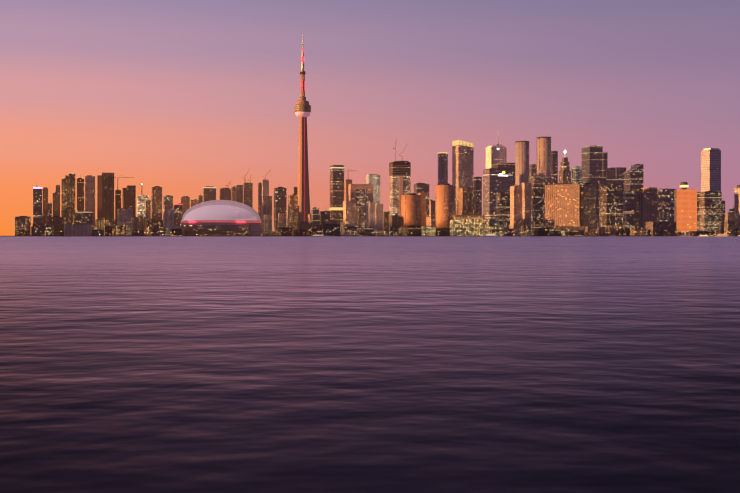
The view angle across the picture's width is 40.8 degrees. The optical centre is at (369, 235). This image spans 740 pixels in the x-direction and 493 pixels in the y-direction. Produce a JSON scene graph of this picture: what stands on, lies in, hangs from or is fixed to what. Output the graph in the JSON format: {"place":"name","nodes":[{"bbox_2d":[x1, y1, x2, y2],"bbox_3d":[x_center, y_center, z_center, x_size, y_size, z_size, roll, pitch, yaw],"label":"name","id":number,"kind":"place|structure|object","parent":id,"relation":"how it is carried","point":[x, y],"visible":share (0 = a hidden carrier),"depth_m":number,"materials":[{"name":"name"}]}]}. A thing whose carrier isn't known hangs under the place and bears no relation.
{"place":"outdoors","nodes":[
{"label":"outdoors","id":0,"kind":"place"},
{"bbox_2d":[0,236,739,492],"bbox_3d":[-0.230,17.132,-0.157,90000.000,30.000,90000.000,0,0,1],"label":"water","id":1,"kind":"structure","parent":0,"point":[369,364],"depth_m":16.45,"materials":[{"name":"purple liquid"}]},
{"bbox_2d":[0,0,739,235],"label":"sky","id":2,"kind":"structure","parent":0,"point":[180,97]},
{"bbox_3d":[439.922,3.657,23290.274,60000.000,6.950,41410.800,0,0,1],"label":"land","id":3,"kind":"structure","parent":0,"visible":0},
{"bbox_2d":[15,216,30,235],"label":"building","id":4,"kind":"structure","parent":3,"relation":"on","point":[22,222],"depth_m":2714.54,"materials":[{"name":"brown glass"}]},
{"bbox_2d":[17,230,29,235],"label":"building","id":5,"kind":"structure","parent":3,"relation":"on","point":[23,232],"depth_m":2674.72,"materials":[{"name":"brown"}]},
{"bbox_2d":[33,186,41,222],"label":"building","id":6,"kind":"structure","parent":3,"relation":"on","point":[37,204],"depth_m":2846.26,"materials":[{"name":"black glass"}]},
{"bbox_2d":[33,223,45,235],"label":"building","id":7,"kind":"structure","parent":3,"relation":"on","point":[39,229],"depth_m":2631.94,"materials":[{"name":"black glass"}]},
{"bbox_2d":[43,187,47,222],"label":"building","id":8,"kind":"structure","parent":3,"relation":"on","point":[45,202],"depth_m":3016.61,"materials":[{"name":"brown"}]},
{"bbox_2d":[46,225,52,235],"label":"building","id":9,"kind":"structure","parent":3,"relation":"on","point":[49,229],"depth_m":2646.83,"materials":[{"name":"brown glass"}]},
{"bbox_2d":[46,216,63,235],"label":"building","id":10,"kind":"structure","parent":3,"relation":"on","point":[57,222],"depth_m":2724.76,"materials":[{"name":"brown"}]},
{"bbox_2d":[53,185,59,216],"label":"building","id":11,"kind":"structure","parent":3,"relation":"on","point":[56,203],"depth_m":2998.50,"materials":[{"name":"brown"}]},
{"bbox_2d":[61,174,74,223],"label":"building","id":12,"kind":"structure","parent":3,"relation":"on","point":[68,197],"depth_m":2886.61,"materials":[{"name":"brown"}]},
{"bbox_2d":[64,224,90,235],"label":"building","id":13,"kind":"structure","parent":3,"relation":"on","point":[77,229],"depth_m":2635.24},
{"bbox_2d":[77,174,83,211],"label":"building","id":14,"kind":"structure","parent":3,"relation":"on","point":[80,192],"depth_m":3200.21,"materials":[{"name":"black metal"}]},
{"bbox_2d":[75,208,92,229],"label":"building","id":15,"kind":"structure","parent":3,"relation":"on","point":[84,217],"depth_m":2742.22,"materials":[{"name":"black glass"}]},
{"bbox_2d":[85,175,94,229],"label":"building","id":16,"kind":"structure","parent":3,"relation":"on","point":[89,193],"depth_m":3019.87,"materials":[{"name":"brown glass"}]},
{"bbox_2d":[91,230,103,235],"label":"building","id":17,"kind":"structure","parent":3,"relation":"on","point":[96,233],"depth_m":2663.31,"materials":[{"name":"black glass"}]},
{"bbox_2d":[97,172,113,219],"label":"building","id":18,"kind":"structure","parent":3,"relation":"on","point":[105,195],"depth_m":2861.91,"materials":[{"name":"brown"}]},
{"bbox_2d":[95,218,115,235],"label":"building","id":19,"kind":"structure","parent":3,"relation":"on","point":[100,224],"depth_m":2704.42,"materials":[{"name":"brown"}]},
{"bbox_2d":[115,189,120,225],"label":"building","id":20,"kind":"structure","parent":3,"relation":"on","point":[117,198],"depth_m":3021.80,"materials":[{"name":"black metal"}]},
{"bbox_2d":[115,226,129,235],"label":"building","id":21,"kind":"structure","parent":3,"relation":"on","point":[123,230],"depth_m":2658.33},
{"bbox_2d":[117,208,132,235],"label":"building","id":22,"kind":"structure","parent":3,"relation":"on","point":[124,216],"depth_m":2715.70,"materials":[{"name":"grey"}]},
{"bbox_2d":[122,185,135,216],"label":"building","id":23,"kind":"structure","parent":3,"relation":"on","point":[129,196],"depth_m":2852.84,"materials":[{"name":"brown"}]},
{"bbox_2d":[133,216,144,235],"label":"building","id":24,"kind":"structure","parent":3,"relation":"on","point":[139,223],"depth_m":2726.04,"materials":[{"name":"brown"}]},
{"bbox_2d":[137,195,147,216],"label":"building","id":25,"kind":"structure","parent":3,"relation":"on","point":[141,199],"depth_m":3021.30,"materials":[{"name":"grey"}]},
{"bbox_2d":[145,200,150,235],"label":"building","id":26,"kind":"structure","parent":3,"relation":"on","point":[147,209],"depth_m":2866.35,"materials":[{"name":"concrete"}]},
{"bbox_2d":[146,219,162,235],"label":"building","id":27,"kind":"structure","parent":3,"relation":"on","point":[151,223],"depth_m":2724.92,"materials":[{"name":"brown"}]},
{"bbox_2d":[150,228,160,235],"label":"building","id":28,"kind":"structure","parent":3,"relation":"on","point":[157,232],"depth_m":2651.39,"materials":[{"name":"brown glass"}]},
{"bbox_2d":[151,186,161,219],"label":"building","id":29,"kind":"structure","parent":3,"relation":"on","point":[156,202],"depth_m":3033.91,"materials":[{"name":"brown"}]},
{"bbox_2d":[163,195,172,208],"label":"building","id":30,"kind":"structure","parent":3,"relation":"on","point":[167,201],"depth_m":3181.01,"materials":[{"name":"grey glass"}]},
{"bbox_2d":[163,208,173,235],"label":"building","id":31,"kind":"structure","parent":3,"relation":"on","point":[168,218],"depth_m":2745.21,"materials":[{"name":"grey"}]},
{"bbox_2d":[170,229,181,235],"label":"building","id":32,"kind":"structure","parent":3,"relation":"on","point":[175,232],"depth_m":2635.64,"materials":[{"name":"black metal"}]},
{"bbox_2d":[173,203,181,225],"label":"building","id":33,"kind":"structure","parent":3,"relation":"on","point":[177,208],"depth_m":3001.35,"materials":[{"name":"brown glass"}]},
{"bbox_2d":[181,196,189,216],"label":"building","id":34,"kind":"structure","parent":3,"relation":"on","point":[185,201],"depth_m":3439.99,"materials":[{"name":"brown"}]},
{"bbox_2d":[203,186,215,201],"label":"building","id":35,"kind":"structure","parent":3,"relation":"on","point":[209,193],"depth_m":3407.15,"materials":[{"name":"brown glass"}]},
{"bbox_2d":[174,200,261,235],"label":"stadium","id":36,"kind":"object","parent":3,"relation":"on","point":[213,217],"visible":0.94,"depth_m":2870.12,"materials":[{"name":"white glass"}]},
{"bbox_2d":[219,184,230,200],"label":"building","id":37,"kind":"structure","parent":3,"relation":"on","point":[224,193],"depth_m":3444.73,"materials":[{"name":"brown"}]},
{"bbox_2d":[236,185,242,202],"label":"building","id":38,"kind":"structure","parent":3,"relation":"on","point":[239,193],"depth_m":3447.93,"materials":[{"name":"brown"}]},
{"bbox_2d":[243,183,252,207],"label":"building","id":39,"kind":"structure","parent":3,"relation":"on","point":[248,194],"depth_m":3417.39,"materials":[{"name":"brown"}]},
{"bbox_2d":[258,182,261,218],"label":"building","id":40,"kind":"structure","parent":3,"relation":"on","point":[259,196],"depth_m":3451.31,"materials":[{"name":"brown"}]},
{"bbox_2d":[262,179,268,195],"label":"building","id":41,"kind":"structure","parent":3,"relation":"on","point":[265,187],"depth_m":3412.35,"materials":[{"name":"brown glass"}]},
{"bbox_2d":[261,195,271,235],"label":"building","id":42,"kind":"structure","parent":3,"relation":"on","point":[266,204],"depth_m":2993.06,"materials":[{"name":"brown"}]},
{"bbox_2d":[264,214,271,230],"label":"building","id":43,"kind":"structure","parent":3,"relation":"on","point":[267,222],"depth_m":2874.32,"materials":[{"name":"concrete"}]},
{"bbox_2d":[274,187,286,230],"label":"building","id":44,"kind":"structure","parent":3,"relation":"on","point":[280,199],"depth_m":3168.08,"materials":[{"name":"black glass"}]},
{"bbox_2d":[278,212,283,226],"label":"building","id":45,"kind":"structure","parent":3,"relation":"on","point":[280,219],"depth_m":2793.88,"materials":[{"name":"brown"}]},
{"bbox_2d":[278,227,291,235],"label":"building","id":46,"kind":"structure","parent":3,"relation":"on","point":[282,231],"depth_m":2667.45,"materials":[{"name":"black metal"}]},
{"bbox_2d":[288,194,297,231],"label":"building","id":47,"kind":"structure","parent":3,"relation":"on","point":[293,211],"depth_m":3009.34,"materials":[{"name":"brown"}]},
{"bbox_2d":[292,34,310,235],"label":"observation tower","id":48,"kind":"structure","parent":3,"relation":"on","point":[302,108],"depth_m":2997.81,"materials":[{"name":"concrete"}]},
{"bbox_2d":[298,221,312,235],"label":"building","id":49,"kind":"structure","parent":3,"relation":"on","point":[305,225],"depth_m":2696.45,"materials":[{"name":"concrete"}]},
{"bbox_2d":[311,205,318,228],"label":"building","id":50,"kind":"structure","parent":3,"relation":"on","point":[314,215],"depth_m":2862.70,"materials":[{"name":"black glass"}]},
{"bbox_2d":[319,206,329,224],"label":"building","id":51,"kind":"structure","parent":3,"relation":"on","point":[324,217],"depth_m":2831.53,"materials":[{"name":"brown glass"}]},
{"bbox_2d":[321,224,339,235],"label":"building","id":52,"kind":"structure","parent":3,"relation":"on","point":[330,229],"depth_m":2609.76,"materials":[{"name":"black glass"}]},
{"bbox_2d":[330,165,343,223],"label":"building","id":53,"kind":"structure","parent":3,"relation":"on","point":[336,187],"depth_m":3200.34,"materials":[{"name":"black glass"}]},
{"bbox_2d":[344,179,351,200],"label":"building","id":54,"kind":"structure","parent":3,"relation":"on","point":[347,182],"depth_m":3418.45,"materials":[{"name":"brown concrete"}]},
{"bbox_2d":[344,226,356,235],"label":"building","id":55,"kind":"structure","parent":3,"relation":"on","point":[350,230],"depth_m":2655.74,"materials":[{"name":"grey glass"}]},
{"bbox_2d":[343,200,358,235],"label":"building","id":56,"kind":"structure","parent":3,"relation":"on","point":[350,214],"depth_m":2685.16,"materials":[{"name":"brown"}]},
{"bbox_2d":[348,184,372,226],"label":"building","id":57,"kind":"structure","parent":3,"relation":"on","point":[360,195],"depth_m":3186.53,"materials":[{"name":"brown glass"}]},
{"bbox_2d":[357,227,373,235],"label":"building","id":58,"kind":"structure","parent":3,"relation":"on","point":[365,231],"depth_m":2671.30,"materials":[{"name":"grey glass"}]},
{"bbox_2d":[366,174,379,203],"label":"building","id":59,"kind":"structure","parent":3,"relation":"on","point":[374,179],"depth_m":3397.36,"materials":[{"name":"grey"}]},
{"bbox_2d":[366,201,382,230],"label":"building","id":60,"kind":"structure","parent":3,"relation":"on","point":[374,214],"depth_m":2700.26,"materials":[{"name":"grey"}]},
{"bbox_2d":[383,211,389,235],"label":"building","id":61,"kind":"structure","parent":3,"relation":"on","point":[386,221],"depth_m":2878.34,"materials":[{"name":"concrete"}]},
{"bbox_2d":[42,230,739,235],"bbox_3d":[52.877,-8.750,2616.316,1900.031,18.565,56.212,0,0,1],"label":"trees","id":62,"kind":"object","parent":3,"relation":"on","point":[602,232],"visible":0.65,"depth_m":2612.11,"materials":[{"name":"green plant"}]},
{"bbox_2d":[390,215,401,234],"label":"building","id":63,"kind":"structure","parent":3,"relation":"on","point":[395,221],"depth_m":2688.09,"materials":[{"name":"concrete"}]},
{"bbox_2d":[389,161,410,216],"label":"skyscraper","id":64,"kind":"structure","parent":3,"relation":"on","point":[399,178],"depth_m":2986.13,"materials":[{"name":"grey glass"}]},
{"bbox_2d":[401,193,421,235],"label":"building","id":65,"kind":"structure","parent":3,"relation":"on","point":[411,209],"depth_m":2690.39,"materials":[{"name":"brown brick"}]},
{"bbox_2d":[407,225,420,235],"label":"building","id":66,"kind":"structure","parent":3,"relation":"on","point":[413,230],"depth_m":2635.56,"materials":[{"name":"black metal"}]},
{"bbox_2d":[414,183,428,216],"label":"building","id":67,"kind":"structure","parent":3,"relation":"on","point":[421,187],"depth_m":3183.76,"materials":[{"name":"grey glass"}]},
{"bbox_2d":[418,192,425,225],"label":"building","id":68,"kind":"structure","parent":3,"relation":"on","point":[423,194],"depth_m":2867.81,"materials":[{"name":"brown brick"}]},
{"bbox_2d":[422,226,435,235],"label":"building","id":69,"kind":"structure","parent":3,"relation":"on","point":[431,230],"depth_m":2607.82,"materials":[{"name":"beige"}]},
{"bbox_2d":[429,199,434,225],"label":"building","id":70,"kind":"structure","parent":3,"relation":"on","point":[431,212],"depth_m":2827.83,"materials":[{"name":"brown"}]},
{"bbox_2d":[438,152,447,183],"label":"building","id":71,"kind":"structure","parent":3,"relation":"on","point":[442,167],"depth_m":3182.74,"materials":[{"name":"blue glass"}]},
{"bbox_2d":[436,228,449,235],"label":"building","id":72,"kind":"structure","parent":3,"relation":"on","point":[442,230],"depth_m":2641.64,"materials":[{"name":"black metal"}]},
{"bbox_2d":[435,179,454,227],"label":"building","id":73,"kind":"structure","parent":3,"relation":"on","point":[444,204],"depth_m":2698.96,"materials":[{"name":"orange concrete"}]},
{"bbox_2d":[452,140,473,214],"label":"skyscraper","id":74,"kind":"structure","parent":3,"relation":"on","point":[463,165],"depth_m":3176.66,"materials":[{"name":"brown glass"}]},
{"bbox_2d":[457,187,475,214],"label":"building","id":75,"kind":"structure","parent":3,"relation":"on","point":[466,201],"depth_m":2842.09,"materials":[{"name":"brown"}]},
{"bbox_2d":[454,215,484,219],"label":"building","id":76,"kind":"structure","parent":3,"relation":"on","point":[469,217],"depth_m":2642.54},
{"bbox_2d":[450,220,488,235],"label":"building","id":77,"kind":"structure","parent":3,"relation":"on","point":[468,227],"depth_m":2619.42,"materials":[{"name":"beige"}]},
{"bbox_2d":[474,176,481,214],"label":"building","id":78,"kind":"structure","parent":3,"relation":"on","point":[478,183],"depth_m":3196.35,"materials":[{"name":"grey glass"}]},
{"bbox_2d":[486,132,505,168],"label":"skyscraper","id":79,"kind":"structure","parent":3,"relation":"on","point":[495,154],"depth_m":3669.35,"materials":[{"name":"glass"}]},
{"bbox_2d":[488,226,503,235],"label":"building","id":80,"kind":"structure","parent":3,"relation":"on","point":[498,230],"depth_m":2597.49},
{"bbox_2d":[483,168,512,225],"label":"building","id":81,"kind":"structure","parent":3,"relation":"on","point":[497,180],"depth_m":2980.45,"materials":[{"name":"black glass"}]},
{"bbox_2d":[496,192,509,228],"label":"building","id":82,"kind":"structure","parent":3,"relation":"on","point":[502,209],"depth_m":2827.99,"materials":[{"name":"black glass"}]},
{"bbox_2d":[492,163,514,185],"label":"building","id":83,"kind":"structure","parent":3,"relation":"on","point":[505,165],"depth_m":3399.78,"materials":[{"name":"black metal"}]},
{"bbox_2d":[510,185,521,235],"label":"building","id":84,"kind":"structure","parent":3,"relation":"on","point":[515,208],"depth_m":2726.48,"materials":[{"name":"brown"}]},
{"bbox_2d":[515,141,528,185],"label":"building","id":85,"kind":"structure","parent":3,"relation":"on","point":[521,162],"depth_m":3193.62,"materials":[{"name":"brown"}]},
{"bbox_2d":[522,182,530,225],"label":"building","id":86,"kind":"structure","parent":3,"relation":"on","point":[526,204],"depth_m":2722.72,"materials":[{"name":"concrete"}]},
{"bbox_2d":[521,226,531,235],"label":"building","id":87,"kind":"structure","parent":3,"relation":"on","point":[526,230],"depth_m":2644.82,"materials":[{"name":"grey glass"}]},
{"bbox_2d":[529,164,536,176],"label":"building","id":88,"kind":"structure","parent":3,"relation":"on","point":[532,170],"depth_m":3395.25,"materials":[{"name":"brown glass"}]},
{"bbox_2d":[531,182,542,235],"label":"building","id":89,"kind":"structure","parent":3,"relation":"on","point":[536,205],"depth_m":2764.42,"materials":[{"name":"black glass"}]},
{"bbox_2d":[528,176,553,213],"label":"building","id":90,"kind":"structure","parent":3,"relation":"on","point":[544,180],"depth_m":2998.98,"materials":[{"name":"brown glass"}]},
{"bbox_2d":[534,228,548,235],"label":"building","id":91,"kind":"structure","parent":3,"relation":"on","point":[542,231],"depth_m":2603.34,"materials":[{"name":"black metal"}]},
{"bbox_2d":[537,137,550,176],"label":"building","id":92,"kind":"structure","parent":3,"relation":"on","point":[543,156],"depth_m":3192.54,"materials":[{"name":"brown"}]},
{"bbox_2d":[551,150,557,182],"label":"building","id":93,"kind":"structure","parent":3,"relation":"on","point":[554,163],"depth_m":3397.38,"materials":[{"name":"black metal"}]},
{"bbox_2d":[559,150,572,183],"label":"stepped tower","id":94,"kind":"structure","parent":3,"relation":"on","point":[564,174],"depth_m":3180.12,"materials":[{"name":"brown concrete"}]},
{"bbox_2d":[544,183,595,235],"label":"building","id":95,"kind":"structure","parent":3,"relation":"on","point":[569,207],"depth_m":2720.97,"materials":[{"name":"brown"}]},
{"bbox_2d":[572,166,581,183],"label":"building","id":96,"kind":"structure","parent":3,"relation":"on","point":[576,174],"depth_m":3411.66,"materials":[{"name":"concrete"}]},
{"bbox_2d":[585,227,594,235],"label":"building","id":97,"kind":"structure","parent":3,"relation":"on","point":[589,229],"depth_m":2630.53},
{"bbox_2d":[582,145,607,235],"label":"building","id":98,"kind":"structure","parent":3,"relation":"on","point":[594,162],"depth_m":3147.61,"materials":[{"name":"brown glass"}]},
{"bbox_2d":[599,184,622,228],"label":"building","id":99,"kind":"structure","parent":3,"relation":"on","point":[611,205],"depth_m":2672.62,"materials":[{"name":"black glass"}]},
{"bbox_2d":[605,226,617,235],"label":"building","id":100,"kind":"structure","parent":3,"relation":"on","point":[613,229],"depth_m":2647.80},
{"bbox_2d":[606,167,625,191],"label":"building","id":101,"kind":"structure","parent":3,"relation":"on","point":[614,175],"depth_m":3154.34,"materials":[{"name":"grey glass"}]},
{"bbox_2d":[618,229,629,235],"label":"building","id":102,"kind":"structure","parent":3,"relation":"on","point":[621,232],"depth_m":2657.34,"materials":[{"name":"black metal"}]},
{"bbox_2d":[623,190,633,228],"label":"building","id":103,"kind":"structure","parent":3,"relation":"on","point":[628,209],"depth_m":2848.19,"materials":[{"name":"grey glass"}]},
{"bbox_2d":[624,164,642,191],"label":"building","id":104,"kind":"structure","parent":3,"relation":"on","point":[633,178],"depth_m":2991.89,"materials":[{"name":"grey glass"}]},
{"bbox_2d":[634,188,642,228],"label":"building","id":105,"kind":"structure","parent":3,"relation":"on","point":[638,208],"depth_m":2717.26,"materials":[{"name":"grey"}]},
{"bbox_2d":[630,229,647,235],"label":"building","id":106,"kind":"structure","parent":3,"relation":"on","point":[638,232],"depth_m":2587.73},
{"bbox_2d":[641,187,656,228],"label":"building","id":107,"kind":"structure","parent":3,"relation":"on","point":[649,204],"depth_m":2725.82,"materials":[{"name":"grey"}]},
{"bbox_2d":[646,222,675,235],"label":"building","id":108,"kind":"structure","parent":3,"relation":"on","point":[661,228],"depth_m":2600.23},
{"bbox_2d":[657,188,675,221],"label":"building","id":109,"kind":"structure","parent":3,"relation":"on","point":[665,204],"depth_m":2849.09,"materials":[{"name":"black glass"}]},
{"bbox_2d":[674,182,696,231],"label":"high-rise building","id":110,"kind":"structure","parent":3,"relation":"on","point":[685,209],"depth_m":2722.97,"materials":[{"name":"brown"}]},
{"bbox_2d":[689,231,709,235],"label":"building","id":111,"kind":"structure","parent":3,"relation":"on","point":[695,233],"depth_m":2595.15,"materials":[{"name":"black metal"}]},
{"bbox_2d":[697,191,721,234],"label":"building","id":112,"kind":"structure","parent":3,"relation":"on","point":[709,210],"depth_m":2702.20,"materials":[{"name":"grey glass"}]},
{"bbox_2d":[701,148,720,191],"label":"skyscraper","id":113,"kind":"structure","parent":3,"relation":"on","point":[710,169],"depth_m":2977.28,"materials":[{"name":"glass"}]},
{"bbox_2d":[722,209,734,228],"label":"building","id":114,"kind":"structure","parent":3,"relation":"on","point":[729,215],"depth_m":2709.80,"materials":[{"name":"concrete"}]},
{"bbox_2d":[724,220,735,235],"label":"building","id":115,"kind":"structure","parent":3,"relation":"on","point":[729,227],"depth_m":2582.98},
{"bbox_2d":[733,185,739,230],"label":"building","id":116,"kind":"structure","parent":3,"relation":"on","point":[736,196],"depth_m":2736.79,"materials":[{"name":"concrete"}]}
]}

